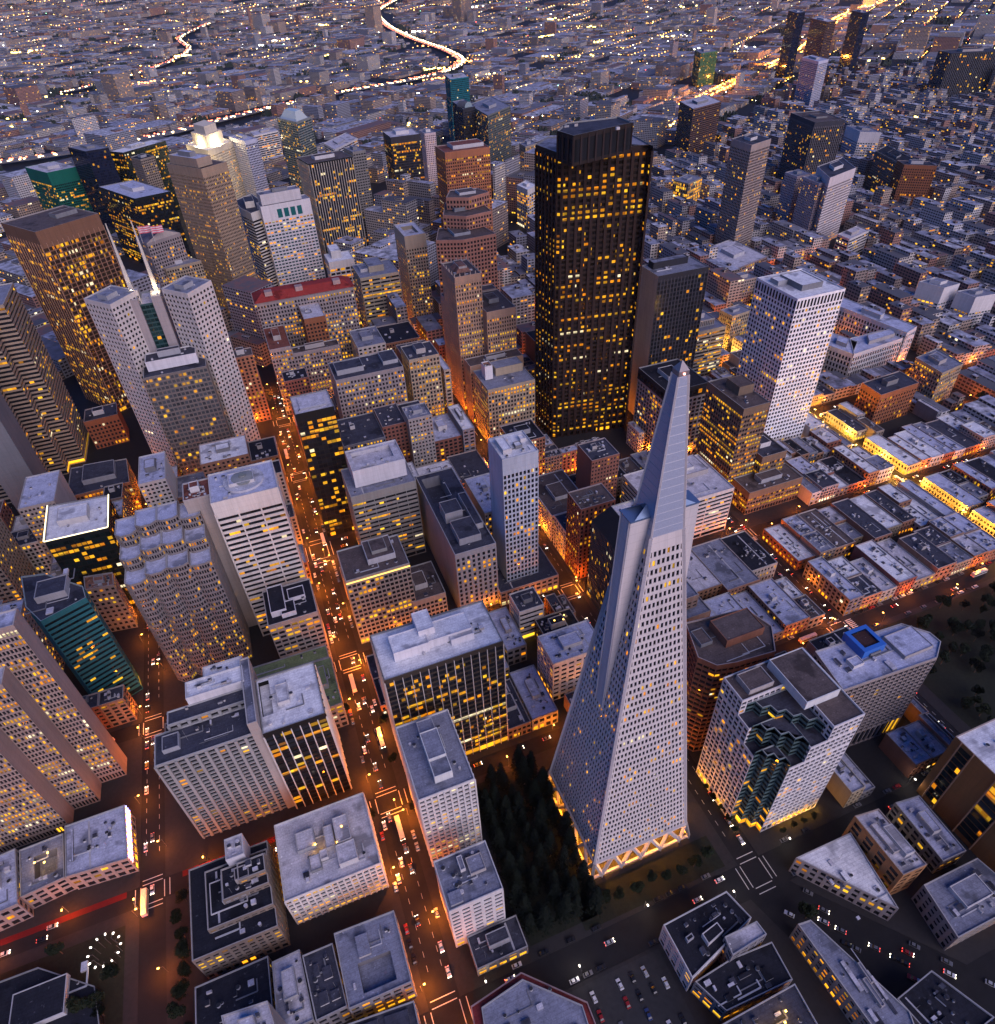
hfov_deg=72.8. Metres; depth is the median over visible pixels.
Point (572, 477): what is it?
row building
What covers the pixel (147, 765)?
taxi
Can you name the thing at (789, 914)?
parked car
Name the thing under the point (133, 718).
shop window
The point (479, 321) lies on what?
office tower
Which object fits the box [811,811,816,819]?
street tree
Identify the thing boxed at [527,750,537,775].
redwood tree
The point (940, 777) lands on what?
window
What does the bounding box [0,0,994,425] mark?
distant city
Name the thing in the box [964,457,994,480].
row building
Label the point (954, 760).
window
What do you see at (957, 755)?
window
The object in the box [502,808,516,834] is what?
redwood tree
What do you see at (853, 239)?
office block
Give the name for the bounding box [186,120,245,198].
office tower
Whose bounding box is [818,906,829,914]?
moving car
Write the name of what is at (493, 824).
redwood tree
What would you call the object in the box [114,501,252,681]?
scalloped tower
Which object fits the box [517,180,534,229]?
office block
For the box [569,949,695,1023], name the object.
parking lot
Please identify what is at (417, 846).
parked car
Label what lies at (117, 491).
midrise building
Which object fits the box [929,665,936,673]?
street tree
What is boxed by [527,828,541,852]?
redwood tree
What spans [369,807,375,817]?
street tree
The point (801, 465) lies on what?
row building
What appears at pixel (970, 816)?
window
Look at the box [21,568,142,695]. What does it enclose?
glass block
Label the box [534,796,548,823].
redwood tree
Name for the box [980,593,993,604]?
street tree
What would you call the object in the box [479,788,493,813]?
redwood tree
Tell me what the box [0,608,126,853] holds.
slab tower
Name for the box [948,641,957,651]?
street tree
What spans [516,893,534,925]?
redwood tree
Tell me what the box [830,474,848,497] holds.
row building
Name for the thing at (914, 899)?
shop window
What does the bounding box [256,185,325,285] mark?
office tower
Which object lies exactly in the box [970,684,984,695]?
street tree
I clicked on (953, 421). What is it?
row building
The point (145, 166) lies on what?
office tower
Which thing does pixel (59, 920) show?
bus lane
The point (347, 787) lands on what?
shop window
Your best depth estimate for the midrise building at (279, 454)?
584.07 m
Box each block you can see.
[0,518,37,602]
[0,960,104,1023]
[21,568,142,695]
[43,494,134,604]
[68,458,141,509]
[83,402,129,448]
[83,572,137,631]
[135,228,188,287]
[154,655,294,838]
[164,257,206,283]
[189,833,290,978]
[195,956,275,1023]
[221,1001,286,1023]
[250,127,282,161]
[251,275,359,414]
[253,644,348,727]
[255,661,351,808]
[262,578,333,663]
[272,949,316,1023]
[274,792,388,924]
[302,943,353,1023]
[324,133,358,151]
[324,244,361,324]
[328,340,444,418]
[334,910,416,1020]
[336,534,447,643]
[340,439,425,556]
[348,1000,420,1023]
[352,256,402,327]
[370,600,508,770]
[415,467,498,606]
[433,840,527,975]
[473,356,534,442]
[489,607,526,665]
[506,678,530,739]
[509,587,543,638]
[509,664,557,730]
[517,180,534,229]
[519,139,536,158]
[534,608,578,640]
[537,619,593,700]
[586,481,640,611]
[620,454,734,538]
[633,358,707,454]
[659,891,766,990]
[672,174,701,200]
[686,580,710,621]
[686,608,775,751]
[690,942,792,1020]
[693,310,725,376]
[694,374,802,514]
[716,239,766,272]
[718,304,749,350]
[723,983,817,1023]
[736,271,756,305]
[775,169,810,222]
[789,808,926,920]
[789,920,913,1023]
[792,174,823,230]
[823,297,916,376]
[834,226,868,252]
[840,125,880,157]
[854,370,918,424]
[865,145,913,191]
[886,795,965,873]
[889,159,936,205]
[897,970,994,1023]
[909,348,962,402]
[911,858,994,950]
[913,277,959,309]
[916,718,994,871]
[949,287,994,328]
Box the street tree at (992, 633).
[990,629,994,642]
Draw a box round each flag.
[136,225,150,242]
[149,225,163,242]
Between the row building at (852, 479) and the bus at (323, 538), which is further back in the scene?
the row building at (852, 479)
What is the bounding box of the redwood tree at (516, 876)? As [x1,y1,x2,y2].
[507,869,525,893]
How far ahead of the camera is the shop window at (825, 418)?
608.26 m
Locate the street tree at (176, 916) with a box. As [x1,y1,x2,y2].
[169,908,181,923]
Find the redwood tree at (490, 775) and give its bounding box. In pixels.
[484,764,497,786]
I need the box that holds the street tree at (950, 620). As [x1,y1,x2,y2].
[947,617,959,628]
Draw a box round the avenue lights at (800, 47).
[678,0,885,103]
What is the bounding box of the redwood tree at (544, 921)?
[535,904,554,937]
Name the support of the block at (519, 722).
on the pavement
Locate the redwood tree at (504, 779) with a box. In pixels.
[499,770,509,792]
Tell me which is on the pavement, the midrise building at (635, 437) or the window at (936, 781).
the midrise building at (635, 437)
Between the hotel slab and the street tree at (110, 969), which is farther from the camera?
the hotel slab
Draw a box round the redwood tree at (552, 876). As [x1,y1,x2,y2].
[544,869,562,893]
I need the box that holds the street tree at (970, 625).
[964,619,976,631]
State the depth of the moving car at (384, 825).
350.39 m
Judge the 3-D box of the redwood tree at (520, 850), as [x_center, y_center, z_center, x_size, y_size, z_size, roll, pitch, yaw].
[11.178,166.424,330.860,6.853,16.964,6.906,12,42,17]
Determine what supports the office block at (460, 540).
on the pavement
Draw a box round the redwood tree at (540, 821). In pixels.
[531,803,548,837]
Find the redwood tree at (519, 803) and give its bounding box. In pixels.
[511,790,527,823]
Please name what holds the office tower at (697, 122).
on the ground at (630, 936)
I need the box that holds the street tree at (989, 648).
[980,644,993,655]
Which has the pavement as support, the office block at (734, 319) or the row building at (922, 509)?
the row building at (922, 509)
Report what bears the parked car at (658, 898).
on the pavement
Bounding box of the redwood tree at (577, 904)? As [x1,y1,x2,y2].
[571,894,583,919]
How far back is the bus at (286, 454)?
611.57 m
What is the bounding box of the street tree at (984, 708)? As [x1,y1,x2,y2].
[976,703,991,715]
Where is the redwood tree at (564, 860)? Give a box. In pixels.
[554,844,572,874]
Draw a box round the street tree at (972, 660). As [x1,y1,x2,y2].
[969,656,980,666]
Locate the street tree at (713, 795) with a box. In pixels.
[710,792,716,799]
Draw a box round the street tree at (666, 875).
[661,869,671,879]
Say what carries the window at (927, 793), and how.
in the office block at (956, 789)
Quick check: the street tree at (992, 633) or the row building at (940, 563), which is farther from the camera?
the row building at (940, 563)
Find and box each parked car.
[380,831,384,840]
[393,882,397,891]
[403,923,409,934]
[407,938,412,949]
[411,830,415,838]
[411,953,416,964]
[414,842,419,850]
[434,907,439,918]
[511,961,521,969]
[538,948,548,956]
[565,936,574,943]
[569,976,579,984]
[583,969,592,977]
[589,991,597,1003]
[591,924,600,931]
[596,1009,604,1022]
[615,978,623,990]
[623,996,630,1009]
[628,971,636,983]
[635,990,643,1002]
[640,965,648,977]
[644,1007,652,1020]
[648,938,657,945]
[649,982,657,995]
[653,895,662,902]
[661,976,669,989]
[665,889,674,896]
[677,884,686,890]
[678,1013,686,1023]
[701,873,710,879]
[779,837,788,842]
[784,910,794,918]
[801,826,809,832]
[802,888,812,896]
[841,939,852,947]
[852,802,861,807]
[852,945,860,952]
[882,788,891,793]
[892,784,901,789]
[907,973,916,981]
[908,941,919,949]
[941,957,952,966]
[985,979,994,987]
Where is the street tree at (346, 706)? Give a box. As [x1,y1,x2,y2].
[343,703,349,713]
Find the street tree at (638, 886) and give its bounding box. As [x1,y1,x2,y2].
[629,880,644,892]
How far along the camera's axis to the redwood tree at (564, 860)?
322.67 m
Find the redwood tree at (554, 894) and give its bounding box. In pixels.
[543,881,562,911]
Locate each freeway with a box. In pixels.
[0,0,465,163]
[59,23,209,92]
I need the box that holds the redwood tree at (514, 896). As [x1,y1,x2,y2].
[505,882,522,912]
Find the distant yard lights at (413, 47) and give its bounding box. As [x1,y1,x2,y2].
[0,5,936,235]
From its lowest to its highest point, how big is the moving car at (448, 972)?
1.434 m
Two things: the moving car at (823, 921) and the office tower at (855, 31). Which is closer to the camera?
the moving car at (823, 921)
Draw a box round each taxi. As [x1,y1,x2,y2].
[145,761,148,769]
[473,762,481,766]
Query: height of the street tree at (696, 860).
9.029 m
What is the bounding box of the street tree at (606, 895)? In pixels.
[602,889,610,903]
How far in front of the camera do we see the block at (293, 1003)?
284.33 m
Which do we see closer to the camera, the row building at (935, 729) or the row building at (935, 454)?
the row building at (935, 729)
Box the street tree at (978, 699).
[972,695,982,705]
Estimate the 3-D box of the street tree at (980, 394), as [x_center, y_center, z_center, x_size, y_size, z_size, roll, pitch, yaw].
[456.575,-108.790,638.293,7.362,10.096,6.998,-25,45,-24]
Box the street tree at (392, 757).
[387,752,396,761]
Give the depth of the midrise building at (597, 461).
496.33 m
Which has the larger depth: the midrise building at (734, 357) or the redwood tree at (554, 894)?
the midrise building at (734, 357)
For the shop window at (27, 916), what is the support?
in the podium hall at (15, 908)
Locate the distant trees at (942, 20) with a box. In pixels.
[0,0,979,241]
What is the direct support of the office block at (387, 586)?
on the pavement
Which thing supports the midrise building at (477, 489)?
on the pavement
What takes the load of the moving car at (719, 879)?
on the pavement
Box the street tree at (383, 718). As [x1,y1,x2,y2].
[378,713,388,723]
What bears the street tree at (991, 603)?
on the park ground at (952, 681)
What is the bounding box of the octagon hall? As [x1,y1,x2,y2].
[471,972,595,1023]
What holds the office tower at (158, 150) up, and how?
on the ground at (630, 936)
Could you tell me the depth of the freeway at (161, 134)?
2050.97 m
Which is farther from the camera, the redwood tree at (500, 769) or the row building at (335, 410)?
the row building at (335, 410)
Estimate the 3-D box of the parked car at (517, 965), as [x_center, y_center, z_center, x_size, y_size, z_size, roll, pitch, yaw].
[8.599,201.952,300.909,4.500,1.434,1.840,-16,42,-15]
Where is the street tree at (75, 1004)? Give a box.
[65,995,86,1013]
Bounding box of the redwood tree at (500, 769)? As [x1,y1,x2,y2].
[495,762,507,786]
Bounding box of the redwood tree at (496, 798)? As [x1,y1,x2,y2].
[489,783,502,814]
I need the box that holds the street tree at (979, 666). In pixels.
[974,659,985,672]
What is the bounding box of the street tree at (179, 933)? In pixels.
[174,926,188,938]
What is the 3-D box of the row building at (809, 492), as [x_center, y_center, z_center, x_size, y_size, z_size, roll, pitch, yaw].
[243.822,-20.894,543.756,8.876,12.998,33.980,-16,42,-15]
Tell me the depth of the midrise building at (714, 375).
655.74 m
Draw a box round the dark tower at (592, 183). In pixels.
[535,117,653,437]
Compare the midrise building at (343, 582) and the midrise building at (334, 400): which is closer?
the midrise building at (343, 582)
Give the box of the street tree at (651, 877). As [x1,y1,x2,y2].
[647,869,657,882]
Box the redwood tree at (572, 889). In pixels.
[562,874,581,899]
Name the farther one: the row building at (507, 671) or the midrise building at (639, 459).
the midrise building at (639, 459)
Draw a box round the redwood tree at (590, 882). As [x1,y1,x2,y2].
[582,875,595,897]
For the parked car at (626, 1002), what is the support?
on the parking lot
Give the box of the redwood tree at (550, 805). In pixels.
[546,797,555,823]
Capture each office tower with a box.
[0,205,130,411]
[0,282,89,503]
[0,392,46,514]
[25,161,92,211]
[68,143,120,227]
[99,180,191,263]
[110,139,180,210]
[130,153,164,188]
[166,149,256,316]
[182,460,307,635]
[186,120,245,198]
[229,134,268,196]
[236,194,277,286]
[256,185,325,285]
[277,107,317,194]
[290,389,353,536]
[296,150,366,268]
[343,145,373,241]
[383,128,424,180]
[394,221,433,320]
[419,128,437,194]
[435,138,492,230]
[436,187,497,292]
[440,257,523,422]
[445,73,469,141]
[452,99,476,140]
[471,96,511,161]
[488,430,558,606]
[628,254,708,414]
[674,94,720,153]
[691,47,717,86]
[714,133,770,246]
[776,9,804,78]
[777,110,844,179]
[794,55,828,106]
[803,17,835,58]
[812,157,855,239]
[837,9,869,73]
[927,47,994,97]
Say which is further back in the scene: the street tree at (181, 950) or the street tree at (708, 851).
the street tree at (708, 851)
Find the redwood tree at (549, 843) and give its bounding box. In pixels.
[542,829,557,863]
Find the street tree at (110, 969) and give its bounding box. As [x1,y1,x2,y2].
[98,961,119,981]
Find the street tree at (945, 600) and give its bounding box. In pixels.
[935,595,951,608]
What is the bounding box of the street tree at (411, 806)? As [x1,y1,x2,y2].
[409,800,414,809]
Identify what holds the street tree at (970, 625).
on the park ground at (952, 681)
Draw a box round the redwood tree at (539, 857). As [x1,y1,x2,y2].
[531,843,547,870]
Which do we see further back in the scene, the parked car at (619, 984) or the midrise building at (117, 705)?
the midrise building at (117, 705)
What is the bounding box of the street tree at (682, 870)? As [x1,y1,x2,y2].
[676,864,688,874]
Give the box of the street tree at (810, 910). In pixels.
[797,900,818,918]
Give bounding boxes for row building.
[331,399,337,419]
[366,654,378,690]
[373,676,387,713]
[446,449,488,488]
[504,660,509,678]
[544,593,563,614]
[557,594,575,615]
[564,690,574,712]
[568,473,575,484]
[619,457,641,473]
[686,549,722,599]
[691,538,759,594]
[703,592,743,615]
[709,369,722,374]
[717,367,729,373]
[720,373,734,376]
[720,530,777,580]
[722,360,737,369]
[732,590,783,641]
[747,578,809,638]
[761,524,815,570]
[774,576,803,598]
[774,651,786,657]
[775,439,795,458]
[780,514,814,539]
[782,438,809,459]
[784,453,791,462]
[785,456,817,474]
[791,437,817,462]
[791,467,821,505]
[793,594,824,629]
[797,508,855,558]
[799,530,836,560]
[801,412,824,437]
[801,437,823,461]
[802,556,864,615]
[803,469,838,502]
[806,436,830,458]
[806,626,853,655]
[808,427,841,452]
[810,389,823,406]
[812,461,833,474]
[816,382,834,403]
[817,456,865,493]
[818,506,846,524]
[824,408,867,440]
[824,424,851,447]
[826,758,865,807]
[828,556,861,577]
[830,444,879,487]
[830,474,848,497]
[830,498,891,542]
[837,401,865,419]
[837,522,862,545]
[842,752,874,800]
[847,573,882,609]
[849,539,916,597]
[850,446,872,457]
[850,494,901,537]
[850,557,896,602]
[856,417,884,437]
[862,434,921,474]
[864,454,894,484]
[864,489,915,534]
[876,538,935,590]
[877,483,911,507]
[878,726,932,777]
[887,435,931,470]
[893,430,943,467]
[896,486,939,518]
[897,532,956,582]
[898,480,955,516]
[899,424,954,463]
[903,505,930,531]
[903,698,928,722]
[903,720,946,769]
[912,399,941,421]
[912,525,950,545]
[913,421,942,436]
[914,712,952,746]
[920,472,983,515]
[925,419,980,456]
[925,516,963,538]
[927,713,954,738]
[934,435,965,459]
[935,414,964,429]
[937,541,973,575]
[940,469,968,484]
[944,512,980,533]
[950,534,987,568]
[951,461,994,501]
[959,420,994,451]
[959,481,988,501]
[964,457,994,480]
[966,529,994,563]
[968,506,994,537]
[978,420,994,446]
[980,454,994,465]
[985,499,994,511]
[989,450,994,457]
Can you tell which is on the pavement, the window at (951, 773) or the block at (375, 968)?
the block at (375, 968)
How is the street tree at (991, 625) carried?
on the park ground at (952, 681)
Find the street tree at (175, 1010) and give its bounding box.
[166,1001,186,1019]
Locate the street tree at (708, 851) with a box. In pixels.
[700,845,713,857]
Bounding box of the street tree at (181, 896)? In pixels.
[175,888,188,903]
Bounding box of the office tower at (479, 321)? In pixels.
[440,257,523,422]
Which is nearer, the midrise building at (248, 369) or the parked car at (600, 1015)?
the parked car at (600, 1015)
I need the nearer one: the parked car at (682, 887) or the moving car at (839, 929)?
the moving car at (839, 929)
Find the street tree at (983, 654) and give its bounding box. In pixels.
[978,649,990,662]
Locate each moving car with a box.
[0,950,9,957]
[36,935,47,943]
[46,923,57,930]
[144,842,147,851]
[150,833,154,841]
[150,884,154,894]
[382,821,386,829]
[396,874,401,883]
[399,857,403,867]
[403,843,407,852]
[408,863,413,873]
[414,915,420,926]
[438,941,443,952]
[445,965,451,977]
[604,938,614,945]
[692,896,702,903]
[715,876,724,883]
[736,835,744,844]
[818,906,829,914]
[818,917,828,925]
[835,925,846,934]
[868,943,879,951]
[890,953,901,962]
[899,959,909,966]
[902,948,913,957]
[943,969,955,978]
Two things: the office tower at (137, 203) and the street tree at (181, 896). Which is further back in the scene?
the office tower at (137, 203)
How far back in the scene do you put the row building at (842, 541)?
491.69 m
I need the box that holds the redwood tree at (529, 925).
[521,912,537,939]
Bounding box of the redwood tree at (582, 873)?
[575,859,589,886]
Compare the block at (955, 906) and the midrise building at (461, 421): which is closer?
the block at (955, 906)
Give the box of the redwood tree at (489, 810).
[480,797,497,825]
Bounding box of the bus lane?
[0,836,275,945]
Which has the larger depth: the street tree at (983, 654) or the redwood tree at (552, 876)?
the street tree at (983, 654)
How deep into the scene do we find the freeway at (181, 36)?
2975.58 m
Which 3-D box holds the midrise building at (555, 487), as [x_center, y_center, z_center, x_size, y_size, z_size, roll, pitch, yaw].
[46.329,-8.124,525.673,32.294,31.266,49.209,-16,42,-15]
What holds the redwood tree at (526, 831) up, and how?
on the park ground at (952, 681)
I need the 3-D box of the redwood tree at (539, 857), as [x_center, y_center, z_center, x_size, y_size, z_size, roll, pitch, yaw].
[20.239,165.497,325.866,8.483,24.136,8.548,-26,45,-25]
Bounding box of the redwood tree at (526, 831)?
[519,821,532,845]
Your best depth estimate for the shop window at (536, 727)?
391.34 m
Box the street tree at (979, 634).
[970,627,984,641]
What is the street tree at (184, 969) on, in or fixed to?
on the park ground at (952, 681)
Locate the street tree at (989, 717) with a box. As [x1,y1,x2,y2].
[985,715,994,721]
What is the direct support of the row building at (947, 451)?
on the pavement
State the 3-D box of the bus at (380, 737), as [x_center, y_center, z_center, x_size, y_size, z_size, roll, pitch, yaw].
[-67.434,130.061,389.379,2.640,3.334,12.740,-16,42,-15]
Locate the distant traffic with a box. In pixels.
[0,0,464,161]
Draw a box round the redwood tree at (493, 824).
[486,814,500,837]
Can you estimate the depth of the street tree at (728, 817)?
344.16 m
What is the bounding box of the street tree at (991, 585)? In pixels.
[988,581,994,592]
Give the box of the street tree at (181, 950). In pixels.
[173,938,190,959]
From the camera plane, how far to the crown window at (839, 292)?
511.39 m
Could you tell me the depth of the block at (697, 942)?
292.18 m
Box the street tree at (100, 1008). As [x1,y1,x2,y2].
[90,1002,105,1017]
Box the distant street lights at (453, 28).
[3,0,994,128]
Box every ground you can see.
[0,0,994,1023]
[0,585,994,1023]
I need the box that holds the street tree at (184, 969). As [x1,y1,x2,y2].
[177,960,191,976]
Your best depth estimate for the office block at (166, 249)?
768.79 m
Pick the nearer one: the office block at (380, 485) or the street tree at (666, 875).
the street tree at (666, 875)
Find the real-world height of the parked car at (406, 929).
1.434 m
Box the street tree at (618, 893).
[612,885,624,899]
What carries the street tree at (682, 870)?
on the pavement
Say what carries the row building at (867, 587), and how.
on the pavement
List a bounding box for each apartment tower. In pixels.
[395,709,482,866]
[696,647,864,831]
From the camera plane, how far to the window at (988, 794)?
312.08 m
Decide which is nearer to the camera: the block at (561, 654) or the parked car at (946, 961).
the parked car at (946, 961)
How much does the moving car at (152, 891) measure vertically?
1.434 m
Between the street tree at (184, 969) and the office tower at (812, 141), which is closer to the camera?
the street tree at (184, 969)
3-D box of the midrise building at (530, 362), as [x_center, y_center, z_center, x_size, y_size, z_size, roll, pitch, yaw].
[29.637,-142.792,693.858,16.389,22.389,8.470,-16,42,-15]
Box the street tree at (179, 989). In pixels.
[169,978,189,1000]
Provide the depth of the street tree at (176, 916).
315.56 m
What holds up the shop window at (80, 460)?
in the office tower at (37, 397)
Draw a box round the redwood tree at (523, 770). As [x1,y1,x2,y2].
[514,755,532,787]
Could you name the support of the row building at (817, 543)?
on the pavement
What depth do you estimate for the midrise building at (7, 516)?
496.91 m
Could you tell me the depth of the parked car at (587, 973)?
297.05 m
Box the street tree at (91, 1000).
[86,990,105,1008]
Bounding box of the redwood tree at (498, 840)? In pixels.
[490,827,507,854]
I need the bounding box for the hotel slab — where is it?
[812,623,940,746]
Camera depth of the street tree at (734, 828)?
339.54 m
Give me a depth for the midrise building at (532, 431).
554.73 m
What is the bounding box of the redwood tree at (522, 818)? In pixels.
[516,808,527,828]
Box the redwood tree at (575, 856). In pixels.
[569,846,581,868]
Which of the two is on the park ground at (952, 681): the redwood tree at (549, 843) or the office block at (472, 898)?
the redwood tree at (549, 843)
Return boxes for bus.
[140,888,148,917]
[284,449,288,458]
[320,533,326,545]
[349,674,356,692]
[376,727,385,748]
[394,815,404,840]
[798,632,816,642]
[893,475,903,482]
[971,568,987,577]
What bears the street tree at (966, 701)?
on the park ground at (952, 681)
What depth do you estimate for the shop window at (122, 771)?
353.58 m
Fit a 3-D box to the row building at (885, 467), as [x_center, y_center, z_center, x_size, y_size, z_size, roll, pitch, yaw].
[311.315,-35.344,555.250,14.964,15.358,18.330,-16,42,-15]
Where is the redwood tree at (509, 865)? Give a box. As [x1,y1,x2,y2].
[498,850,517,881]
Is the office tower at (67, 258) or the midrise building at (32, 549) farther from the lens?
the office tower at (67, 258)
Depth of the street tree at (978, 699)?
387.43 m
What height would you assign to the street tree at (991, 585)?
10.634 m
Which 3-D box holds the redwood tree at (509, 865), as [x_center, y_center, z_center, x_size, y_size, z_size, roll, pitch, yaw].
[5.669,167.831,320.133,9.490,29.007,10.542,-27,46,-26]
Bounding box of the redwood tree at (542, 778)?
[536,766,550,798]
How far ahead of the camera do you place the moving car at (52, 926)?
319.73 m
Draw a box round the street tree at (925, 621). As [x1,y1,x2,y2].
[920,616,930,628]
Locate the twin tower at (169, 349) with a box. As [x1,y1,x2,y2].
[83,221,260,475]
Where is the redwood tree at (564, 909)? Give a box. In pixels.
[554,891,575,928]
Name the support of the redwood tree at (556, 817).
on the park ground at (952, 681)
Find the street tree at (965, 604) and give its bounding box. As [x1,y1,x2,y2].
[959,599,969,610]
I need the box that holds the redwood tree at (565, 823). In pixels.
[555,811,574,841]
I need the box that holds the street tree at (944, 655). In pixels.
[939,650,950,664]
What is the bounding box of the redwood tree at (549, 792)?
[544,781,554,801]
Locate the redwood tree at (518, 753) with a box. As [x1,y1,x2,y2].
[510,744,523,774]
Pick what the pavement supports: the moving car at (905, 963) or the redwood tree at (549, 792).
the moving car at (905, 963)
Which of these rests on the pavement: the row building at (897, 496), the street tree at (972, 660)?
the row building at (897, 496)
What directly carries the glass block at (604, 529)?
on the pavement
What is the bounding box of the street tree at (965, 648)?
[959,642,971,655]
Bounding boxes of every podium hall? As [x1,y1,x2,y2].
[0,848,33,931]
[19,833,76,908]
[64,805,138,889]
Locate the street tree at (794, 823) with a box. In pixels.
[790,820,797,826]
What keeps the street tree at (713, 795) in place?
on the park ground at (952, 681)
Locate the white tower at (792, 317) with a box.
[736,268,845,440]
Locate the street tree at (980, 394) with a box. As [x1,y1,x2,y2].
[976,392,984,396]
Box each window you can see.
[0,770,124,851]
[1,908,32,928]
[5,433,88,502]
[33,887,73,906]
[78,817,137,887]
[86,396,130,410]
[97,438,128,447]
[111,616,136,630]
[113,706,136,725]
[129,676,141,694]
[178,655,251,680]
[205,805,285,834]
[209,863,288,976]
[277,209,282,217]
[283,207,289,216]
[290,206,295,214]
[297,205,302,213]
[297,785,350,806]
[298,885,386,921]
[327,526,353,535]
[357,994,414,1019]
[406,549,424,555]
[466,736,507,754]
[480,951,525,973]
[499,585,556,604]
[506,657,525,664]
[509,729,529,738]
[522,632,533,637]
[531,719,556,729]
[538,672,571,699]
[539,422,623,436]
[660,939,691,987]
[687,745,702,749]
[692,989,783,1017]
[693,526,723,537]
[697,769,814,829]
[731,495,796,513]
[731,814,760,830]
[755,281,795,308]
[763,536,802,568]
[791,869,887,918]
[791,936,852,1022]
[796,292,843,308]
[803,575,857,613]
[825,418,864,439]
[851,718,898,743]
[863,445,917,473]
[876,412,905,423]
[888,814,953,870]
[913,898,944,947]
[921,484,971,514]
[925,791,936,803]
[928,787,939,799]
[931,783,942,795]
[934,779,945,790]
[937,774,948,786]
[941,770,952,782]
[944,765,955,778]
[947,761,959,773]
[951,756,962,769]
[954,752,966,764]
[957,825,974,843]
[958,747,970,759]
[960,821,977,840]
[964,817,981,835]
[967,813,985,832]
[969,517,994,536]
[971,809,988,828]
[974,805,992,823]
[978,800,994,819]
[982,795,994,811]
[985,791,994,803]
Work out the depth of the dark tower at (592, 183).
528.94 m
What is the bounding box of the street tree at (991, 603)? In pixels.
[987,599,994,609]
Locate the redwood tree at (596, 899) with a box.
[585,885,606,917]
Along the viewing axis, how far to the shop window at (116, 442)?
637.92 m
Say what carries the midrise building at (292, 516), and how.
on the ground at (630, 936)
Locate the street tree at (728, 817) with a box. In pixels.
[725,814,731,820]
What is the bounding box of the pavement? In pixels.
[0,181,994,1023]
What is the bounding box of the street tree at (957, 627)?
[949,621,966,635]
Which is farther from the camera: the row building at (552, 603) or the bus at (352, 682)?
the row building at (552, 603)
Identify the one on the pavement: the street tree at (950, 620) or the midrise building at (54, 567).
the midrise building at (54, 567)
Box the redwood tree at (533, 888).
[526,878,540,899]
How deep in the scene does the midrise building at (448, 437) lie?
574.87 m
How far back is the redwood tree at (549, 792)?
349.95 m
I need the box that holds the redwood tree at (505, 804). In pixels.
[497,794,514,823]
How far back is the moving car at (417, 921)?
315.55 m
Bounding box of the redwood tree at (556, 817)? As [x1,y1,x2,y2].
[550,806,561,828]
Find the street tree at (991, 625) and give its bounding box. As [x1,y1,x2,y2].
[988,619,994,631]
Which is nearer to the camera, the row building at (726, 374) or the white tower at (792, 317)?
the white tower at (792, 317)
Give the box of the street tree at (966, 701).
[961,696,974,708]
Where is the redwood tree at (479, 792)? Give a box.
[476,783,481,802]
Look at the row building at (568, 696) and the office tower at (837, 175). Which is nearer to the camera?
the row building at (568, 696)
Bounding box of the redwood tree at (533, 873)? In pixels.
[525,865,540,887]
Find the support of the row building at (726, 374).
on the pavement
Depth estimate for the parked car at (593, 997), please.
290.15 m
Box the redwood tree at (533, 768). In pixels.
[528,758,537,780]
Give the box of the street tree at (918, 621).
[916,616,921,627]
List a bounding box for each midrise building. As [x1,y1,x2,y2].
[0,499,14,531]
[0,598,64,670]
[11,527,50,574]
[12,515,28,530]
[18,470,76,560]
[49,568,62,576]
[50,561,59,571]
[82,692,112,728]
[98,684,137,726]
[103,482,136,515]
[112,499,130,518]
[138,451,179,506]
[172,465,181,476]
[176,471,204,503]
[199,434,251,477]
[233,347,271,422]
[248,436,292,503]
[272,459,298,525]
[274,436,285,474]
[281,367,311,427]
[286,503,302,544]
[298,544,312,583]
[331,395,339,418]
[337,412,385,465]
[339,567,348,599]
[349,326,386,356]
[373,403,411,462]
[377,321,419,354]
[396,339,425,364]
[397,400,419,412]
[401,402,436,467]
[407,462,418,479]
[416,459,461,483]
[432,413,462,461]
[434,337,446,362]
[439,356,453,412]
[447,404,475,451]
[464,473,492,536]
[500,418,544,474]
[524,360,534,365]
[524,364,534,376]
[525,330,534,362]
[538,469,577,540]
[545,439,553,445]
[545,444,557,451]
[545,449,561,473]
[553,512,566,560]
[559,444,576,472]
[565,483,615,578]
[576,437,619,497]
[615,466,625,498]
[626,421,643,452]
[630,450,648,468]
[709,372,722,378]
[728,349,741,366]
[729,367,736,375]
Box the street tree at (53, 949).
[44,941,64,955]
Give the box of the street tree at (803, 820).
[800,817,807,822]
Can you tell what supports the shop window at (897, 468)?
in the row building at (902, 461)
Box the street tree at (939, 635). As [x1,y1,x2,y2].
[935,631,944,640]
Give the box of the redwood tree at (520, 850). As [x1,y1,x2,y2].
[514,843,525,860]
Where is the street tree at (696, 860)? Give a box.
[687,854,702,866]
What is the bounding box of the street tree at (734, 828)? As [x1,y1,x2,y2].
[732,826,738,830]
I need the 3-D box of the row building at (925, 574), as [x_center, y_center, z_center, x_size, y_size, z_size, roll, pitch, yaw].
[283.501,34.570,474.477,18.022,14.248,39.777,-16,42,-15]
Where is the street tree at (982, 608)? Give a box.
[979,605,986,613]
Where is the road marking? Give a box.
[11,391,952,1023]
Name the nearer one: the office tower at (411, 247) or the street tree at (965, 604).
the street tree at (965, 604)
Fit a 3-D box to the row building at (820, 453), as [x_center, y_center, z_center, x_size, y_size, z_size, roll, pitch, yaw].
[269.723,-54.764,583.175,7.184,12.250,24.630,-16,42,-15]
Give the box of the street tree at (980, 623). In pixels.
[975,619,985,629]
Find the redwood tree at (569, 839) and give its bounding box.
[560,826,577,852]
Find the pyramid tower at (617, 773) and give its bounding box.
[548,360,699,878]
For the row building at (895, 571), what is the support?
on the pavement

